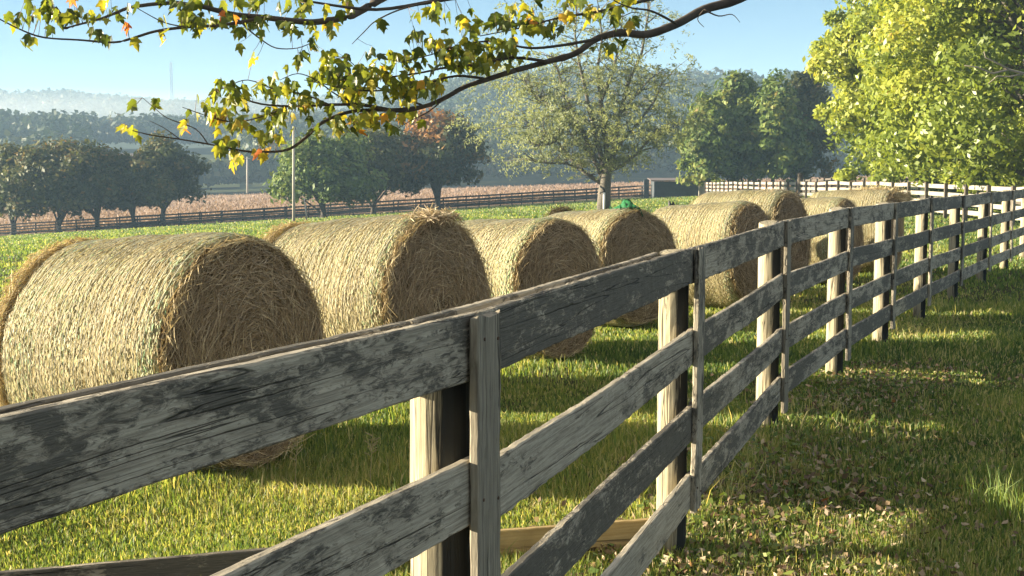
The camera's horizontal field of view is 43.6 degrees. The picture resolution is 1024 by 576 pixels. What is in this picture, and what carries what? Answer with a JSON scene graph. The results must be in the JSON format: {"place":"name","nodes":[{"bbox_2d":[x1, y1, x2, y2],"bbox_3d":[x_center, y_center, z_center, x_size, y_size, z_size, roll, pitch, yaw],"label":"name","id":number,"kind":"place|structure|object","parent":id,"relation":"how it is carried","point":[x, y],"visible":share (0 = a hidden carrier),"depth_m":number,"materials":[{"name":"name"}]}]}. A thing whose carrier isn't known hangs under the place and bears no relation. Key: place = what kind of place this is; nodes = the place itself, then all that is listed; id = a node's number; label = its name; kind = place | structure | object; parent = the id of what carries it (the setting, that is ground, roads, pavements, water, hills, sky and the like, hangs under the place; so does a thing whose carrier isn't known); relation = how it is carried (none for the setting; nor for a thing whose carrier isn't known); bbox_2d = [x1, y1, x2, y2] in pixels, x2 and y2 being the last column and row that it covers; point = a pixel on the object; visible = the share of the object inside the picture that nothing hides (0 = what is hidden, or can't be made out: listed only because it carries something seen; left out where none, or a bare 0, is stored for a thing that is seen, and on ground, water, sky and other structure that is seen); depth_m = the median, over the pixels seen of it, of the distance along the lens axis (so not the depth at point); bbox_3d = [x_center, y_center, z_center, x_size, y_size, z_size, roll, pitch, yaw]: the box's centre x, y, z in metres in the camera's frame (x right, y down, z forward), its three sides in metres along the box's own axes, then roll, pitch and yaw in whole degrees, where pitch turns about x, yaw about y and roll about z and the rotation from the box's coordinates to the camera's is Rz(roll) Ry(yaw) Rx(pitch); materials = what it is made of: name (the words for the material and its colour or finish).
{"place":"outdoors","nodes":[
{"label":"outdoors","id":0,"kind":"place"},
{"bbox_2d":[187,154,239,187],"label":"hill meadow","id":1,"kind":"structure","parent":0,"point":[211,157],"depth_m":352.92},
{"bbox_2d":[0,0,869,107],"label":"sky","id":2,"kind":"structure","parent":0,"point":[769,34],"materials":[{"name":"blue"}]},
{"bbox_2d":[8,105,912,195],"bbox_3d":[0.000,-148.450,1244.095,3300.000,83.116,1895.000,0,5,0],"label":"hills","id":3,"kind":"structure","parent":0,"point":[490,180],"depth_m":348.24,"materials":[{"name":"green plant"}]},
{"bbox_2d":[170,62,173,99],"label":"radio mast","id":4,"kind":"object","parent":3,"relation":"on","point":[171,70],"visible":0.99,"depth_m":1335.23,"materials":[{"name":"metal"}]},
{"bbox_2d":[0,63,885,187],"bbox_3d":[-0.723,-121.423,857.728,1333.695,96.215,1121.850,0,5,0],"label":"distant woods","id":5,"kind":"object","parent":3,"relation":"on","point":[79,116],"visible":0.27,"depth_m":477.70,"materials":[{"name":"green plant"}]},
{"bbox_2d":[0,175,924,234],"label":"stubble field","id":6,"kind":"structure","parent":0,"point":[258,197],"depth_m":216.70,"materials":[{"name":"beige plant"}]},
{"bbox_2d":[244,157,250,192],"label":"utility pole","id":7,"kind":"object","parent":6,"relation":"on","point":[246,158],"visible":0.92,"depth_m":298.68,"materials":[{"name":"wood"}]},
{"bbox_2d":[0,176,1023,575],"bbox_3d":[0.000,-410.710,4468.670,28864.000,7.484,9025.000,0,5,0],"label":"ground","id":8,"kind":"structure","parent":0,"point":[766,504],"depth_m":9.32,"materials":[{"name":"green plant"}]},
{"bbox_2d":[0,140,51,234],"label":"round tree","id":9,"kind":"object","parent":8,"relation":"on","point":[9,150],"visible":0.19,"depth_m":147.35,"materials":[{"name":"green plant"}]},
{"bbox_2d":[0,134,120,232],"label":"round tree","id":10,"kind":"object","parent":8,"relation":"on","point":[52,163],"visible":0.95,"depth_m":142.00,"materials":[{"name":"green plant"}]},
{"bbox_2d":[55,143,130,229],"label":"round tree","id":11,"kind":"object","parent":8,"relation":"on","point":[115,192],"visible":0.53,"depth_m":143.97,"materials":[{"name":"green plant"}]},
{"bbox_2d":[102,153,158,227],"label":"round tree","id":12,"kind":"object","parent":8,"relation":"on","point":[123,203],"visible":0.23,"depth_m":145.66,"materials":[{"name":"green plant"}]},
{"bbox_2d":[0,547,269,575],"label":"border plank","id":13,"kind":"object","parent":8,"relation":"on","point":[206,564],"visible":0.83,"depth_m":5.13,"materials":[{"name":"wood"}]},
{"bbox_2d":[119,129,211,225],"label":"round tree","id":14,"kind":"object","parent":8,"relation":"on","point":[161,174],"visible":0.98,"depth_m":144.03,"materials":[{"name":"green plant"}]},
{"bbox_2d":[0,231,333,471],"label":"hay bale","id":15,"kind":"object","parent":8,"relation":"on","point":[79,313],"visible":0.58,"depth_m":7.02,"materials":[{"name":"plant"}]},
{"bbox_2d":[292,126,294,220],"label":"utility pole","id":16,"kind":"object","parent":8,"relation":"on","point":[293,177],"visible":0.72,"depth_m":111.49,"materials":[{"name":"wood"}]},
{"bbox_2d":[287,437,302,484],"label":"seed stalk","id":17,"kind":"object","parent":8,"relation":"on","point":[296,449],"visible":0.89,"depth_m":6.90,"materials":[{"name":"green plant"}]},
{"bbox_2d":[260,128,389,217],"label":"round tree","id":18,"kind":"object","parent":8,"relation":"on","point":[328,170],"visible":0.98,"depth_m":125.20,"materials":[{"name":"green plant"}]},
{"bbox_2d":[0,185,651,234],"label":"board fence","id":19,"kind":"object","parent":8,"relation":"on","point":[308,211],"visible":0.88,"depth_m":140.11,"materials":[{"name":"paint"}]},
{"bbox_2d":[119,188,597,227],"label":"board fence","id":20,"kind":"object","parent":8,"relation":"on","point":[363,209],"visible":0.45,"depth_m":146.76,"materials":[{"name":"paint"}]},
{"bbox_2d":[364,432,378,479],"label":"seed stalk","id":21,"kind":"object","parent":8,"relation":"on","point":[374,444],"visible":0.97,"depth_m":6.82,"materials":[{"name":"green plant"}]},
{"bbox_2d":[0,0,745,174],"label":"maple tree","id":22,"kind":"object","parent":8,"relation":"on","point":[350,89],"visible":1,"depth_m":4.89,"materials":[{"name":"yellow plant"}]},
{"bbox_2d":[257,214,498,338],"bbox_3d":[-1.088,0.162,9.645,1.583,1.491,1.508,-3,3,32],"label":"hay bale","id":23,"kind":"object","parent":8,"relation":"on","point":[367,272],"visible":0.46,"depth_m":9.06,"materials":[{"name":"plant"}]},
{"bbox_2d":[398,203,466,233],"bbox_3d":[-0.567,-0.506,9.255,0.534,0.238,0.493,0,5,0],"label":"straw tuft","id":24,"kind":"object","parent":23,"relation":"on","point":[427,213],"visible":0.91,"depth_m":9.17,"materials":[{"name":"beige plant"}]},
{"bbox_2d":[337,122,430,213],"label":"round tree","id":25,"kind":"object","parent":8,"relation":"on","point":[385,146],"visible":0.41,"depth_m":133.67,"materials":[{"name":"green plant"}]},
{"bbox_2d":[385,106,492,209],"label":"round tree","id":26,"kind":"object","parent":8,"relation":"on","point":[441,156],"visible":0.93,"depth_m":133.61,"materials":[{"name":"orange plant"}]},
{"bbox_2d":[0,188,1023,575],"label":"board fence","id":27,"kind":"object","parent":8,"relation":"on","point":[456,498],"visible":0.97,"depth_m":3.03,"materials":[{"name":"grey wood"}]},
{"bbox_2d":[397,518,648,570],"bbox_3d":[-0.112,1.144,5.502,1.741,0.205,0.039,-1,6,-15],"label":"border plank","id":28,"kind":"object","parent":8,"relation":"on","point":[617,532],"visible":0.15,"depth_m":5.54,"materials":[{"name":"brown wood"}]},
{"bbox_2d":[458,217,603,359],"bbox_3d":[-0.045,0.002,11.774,1.492,1.302,1.345,0,4,41],"label":"hay bale","id":29,"kind":"object","parent":8,"relation":"on","point":[522,253],"visible":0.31,"depth_m":11.24,"materials":[{"name":"plant"}]},
{"bbox_2d":[501,355,609,386],"bbox_3d":[0.048,0.668,10.550,1.504,0.235,1.438,0,5,0],"label":"grass clump","id":30,"kind":"object","parent":8,"relation":"on","point":[507,368],"visible":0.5,"depth_m":10.55,"materials":[{"name":"green plant"}]},
{"bbox_2d":[444,0,722,208],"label":"willow tree","id":31,"kind":"object","parent":8,"relation":"on","point":[605,168],"visible":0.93,"depth_m":78.66,"materials":[{"name":"green plant"}]},
{"bbox_2d":[600,186,604,208],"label":"yard hydrant","id":32,"kind":"object","parent":8,"relation":"on","point":[603,191],"visible":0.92,"depth_m":71.78,"materials":[{"name":"white metal"}]},
{"bbox_2d":[538,207,678,326],"bbox_3d":[0.943,-0.236,14.244,1.357,1.326,1.505,-5,3,-42],"label":"hay bale","id":33,"kind":"object","parent":8,"relation":"on","point":[621,235],"visible":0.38,"depth_m":13.70,"materials":[{"name":"plant"}]},
{"bbox_2d":[543,200,576,215],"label":"hay tuft","id":34,"kind":"object","parent":33,"relation":"on","point":[559,209],"visible":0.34,"depth_m":14.65,"materials":[{"name":"plant"}]},
{"bbox_2d":[610,199,642,216],"bbox_3d":[1.240,-0.872,13.880,0.340,0.194,0.305,0,5,0],"label":"wrap scrap","id":35,"kind":"object","parent":33,"relation":"on","point":[627,203],"visible":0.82,"depth_m":13.79,"materials":[{"name":"green plastic"}]},
{"bbox_2d":[644,178,703,198],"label":"long shed","id":36,"kind":"structure","parent":8,"relation":"on","point":[665,187],"depth_m":127.64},
{"bbox_2d":[388,354,1023,575],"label":"fallen leaves","id":37,"kind":"object","parent":8,"relation":"on","point":[805,522],"visible":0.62,"depth_m":6.49,"materials":[{"name":"brown plant"}]},
{"bbox_2d":[673,91,743,192],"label":"ovate tree","id":38,"kind":"object","parent":8,"relation":"on","point":[708,162],"visible":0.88,"depth_m":121.83,"materials":[{"name":"green plant"}]},
{"bbox_2d":[651,200,782,307],"bbox_3d":[2.459,-0.410,16.051,1.504,1.324,1.376,-1,4,38],"label":"hay bale","id":39,"kind":"object","parent":8,"relation":"on","point":[692,225],"visible":0.38,"depth_m":15.48,"materials":[{"name":"plant"}]},
{"bbox_2d":[653,453,795,510],"bbox_3d":[1.118,0.999,6.709,0.868,0.181,0.843,-2,6,-19],"label":"grass clump","id":40,"kind":"object","parent":8,"relation":"on","point":[721,479],"visible":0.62,"depth_m":6.70,"materials":[{"name":"green plant"}]},
{"bbox_2d":[710,69,778,189],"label":"ovate tree","id":41,"kind":"object","parent":8,"relation":"on","point":[738,88],"visible":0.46,"depth_m":124.35,"materials":[{"name":"green plant"}]},
{"bbox_2d":[689,189,815,272],"bbox_3d":[3.245,-0.637,17.601,1.499,1.428,1.486,1,5,36],"label":"hay bale","id":42,"kind":"object","parent":8,"relation":"on","point":[782,208],"visible":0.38,"depth_m":17.24,"materials":[{"name":"plant"}]},
{"bbox_2d":[750,186,802,204],"bbox_3d":[3.526,-1.223,17.359,0.894,0.341,0.859,0,5,0],"label":"straw tuft","id":43,"kind":"object","parent":42,"relation":"on","point":[794,198],"visible":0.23,"depth_m":17.17,"materials":[{"name":"beige plant"}]},
{"bbox_2d":[540,366,992,575],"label":"ground cover","id":44,"kind":"object","parent":8,"relation":"on","point":[774,545],"visible":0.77,"depth_m":6.95,"materials":[{"name":"green plant"}]},
{"bbox_2d":[734,67,816,192],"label":"ovate tree","id":45,"kind":"object","parent":8,"relation":"on","point":[778,132],"visible":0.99,"depth_m":121.53,"materials":[{"name":"green plant"}]},
{"bbox_2d":[797,173,802,197],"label":"gate post","id":46,"kind":"object","parent":8,"relation":"on","point":[799,180],"visible":0.52,"depth_m":76.63,"materials":[{"name":"white wood"}]},
{"bbox_2d":[740,390,866,418],"bbox_3d":[1.951,0.786,8.916,1.072,0.207,0.984,1,5,13],"label":"grass clump","id":47,"kind":"object","parent":8,"relation":"on","point":[838,406],"visible":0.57,"depth_m":8.87,"materials":[{"name":"green plant"}]},
{"bbox_2d":[782,70,843,190],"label":"ovate tree","id":48,"kind":"object","parent":8,"relation":"on","point":[810,95],"visible":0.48,"depth_m":125.43,"materials":[{"name":"green plant"}]},
{"bbox_2d":[800,197,868,282],"bbox_3d":[4.422,-0.712,19.206,1.474,1.290,1.341,0,4,36],"label":"hay bale","id":49,"kind":"object","parent":8,"relation":"on","point":[818,205],"visible":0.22,"depth_m":18.68,"materials":[{"name":"plant"}]},
{"bbox_2d":[810,189,905,272],"bbox_3d":[5.545,-0.917,20.720,1.490,1.364,1.423,1,5,30],"label":"hay bale","id":50,"kind":"object","parent":8,"relation":"on","point":[864,197],"visible":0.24,"depth_m":20.27,"materials":[{"name":"plant"}]},
{"bbox_2d":[848,179,915,201],"bbox_3d":[5.892,-1.524,20.753,1.319,0.514,1.124,0,5,0],"label":"straw tuft","id":51,"kind":"object","parent":50,"relation":"on","point":[901,196],"visible":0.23,"depth_m":20.59,"materials":[{"name":"beige plant"}]},
{"bbox_2d":[704,181,1023,226],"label":"pale fence","id":52,"kind":"object","parent":8,"relation":"on","point":[946,187],"visible":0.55,"depth_m":56.97,"materials":[{"name":"white wood"}]},
{"bbox_2d":[790,313,1010,353],"bbox_3d":[4.127,0.417,12.775,2.376,0.248,2.558,-1,6,-15],"label":"grass clump","id":53,"kind":"object","parent":8,"relation":"on","point":[908,335],"visible":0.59,"depth_m":12.85,"materials":[{"name":"green plant"}]},
{"bbox_2d":[797,177,1020,204],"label":"pale fence","id":54,"kind":"object","parent":8,"relation":"on","point":[863,179],"visible":0.16,"depth_m":90.45,"materials":[{"name":"white wood"}]},
{"bbox_2d":[802,0,1023,197],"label":"maple tree","id":55,"kind":"object","parent":8,"relation":"on","point":[832,52],"visible":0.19,"depth_m":63.84,"materials":[{"name":"green plant"}]},
{"bbox_2d":[850,0,1023,211],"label":"maple tree","id":56,"kind":"object","parent":8,"relation":"on","point":[920,112],"visible":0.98,"depth_m":46.45,"materials":[{"name":"green plant"}]},
{"bbox_2d":[858,292,1021,326],"bbox_3d":[5.328,0.230,14.899,3.171,0.234,3.336,3,6,26],"label":"grass clump","id":57,"kind":"object","parent":8,"relation":"on","point":[976,313],"visible":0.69,"depth_m":14.76,"materials":[{"name":"green plant"}]},
{"bbox_2d":[950,464,1022,511],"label":"grass clump","id":58,"kind":"object","parent":8,"relation":"on","point":[994,487],"visible":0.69,"depth_m":6.34,"materials":[{"name":"green plant"}]},
{"bbox_2d":[962,477,1023,527],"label":"grass clump","id":59,"kind":"object","parent":8,"relation":"on","point":[1019,508],"visible":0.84,"depth_m":6.16,"materials":[{"name":"green plant"}]}
]}

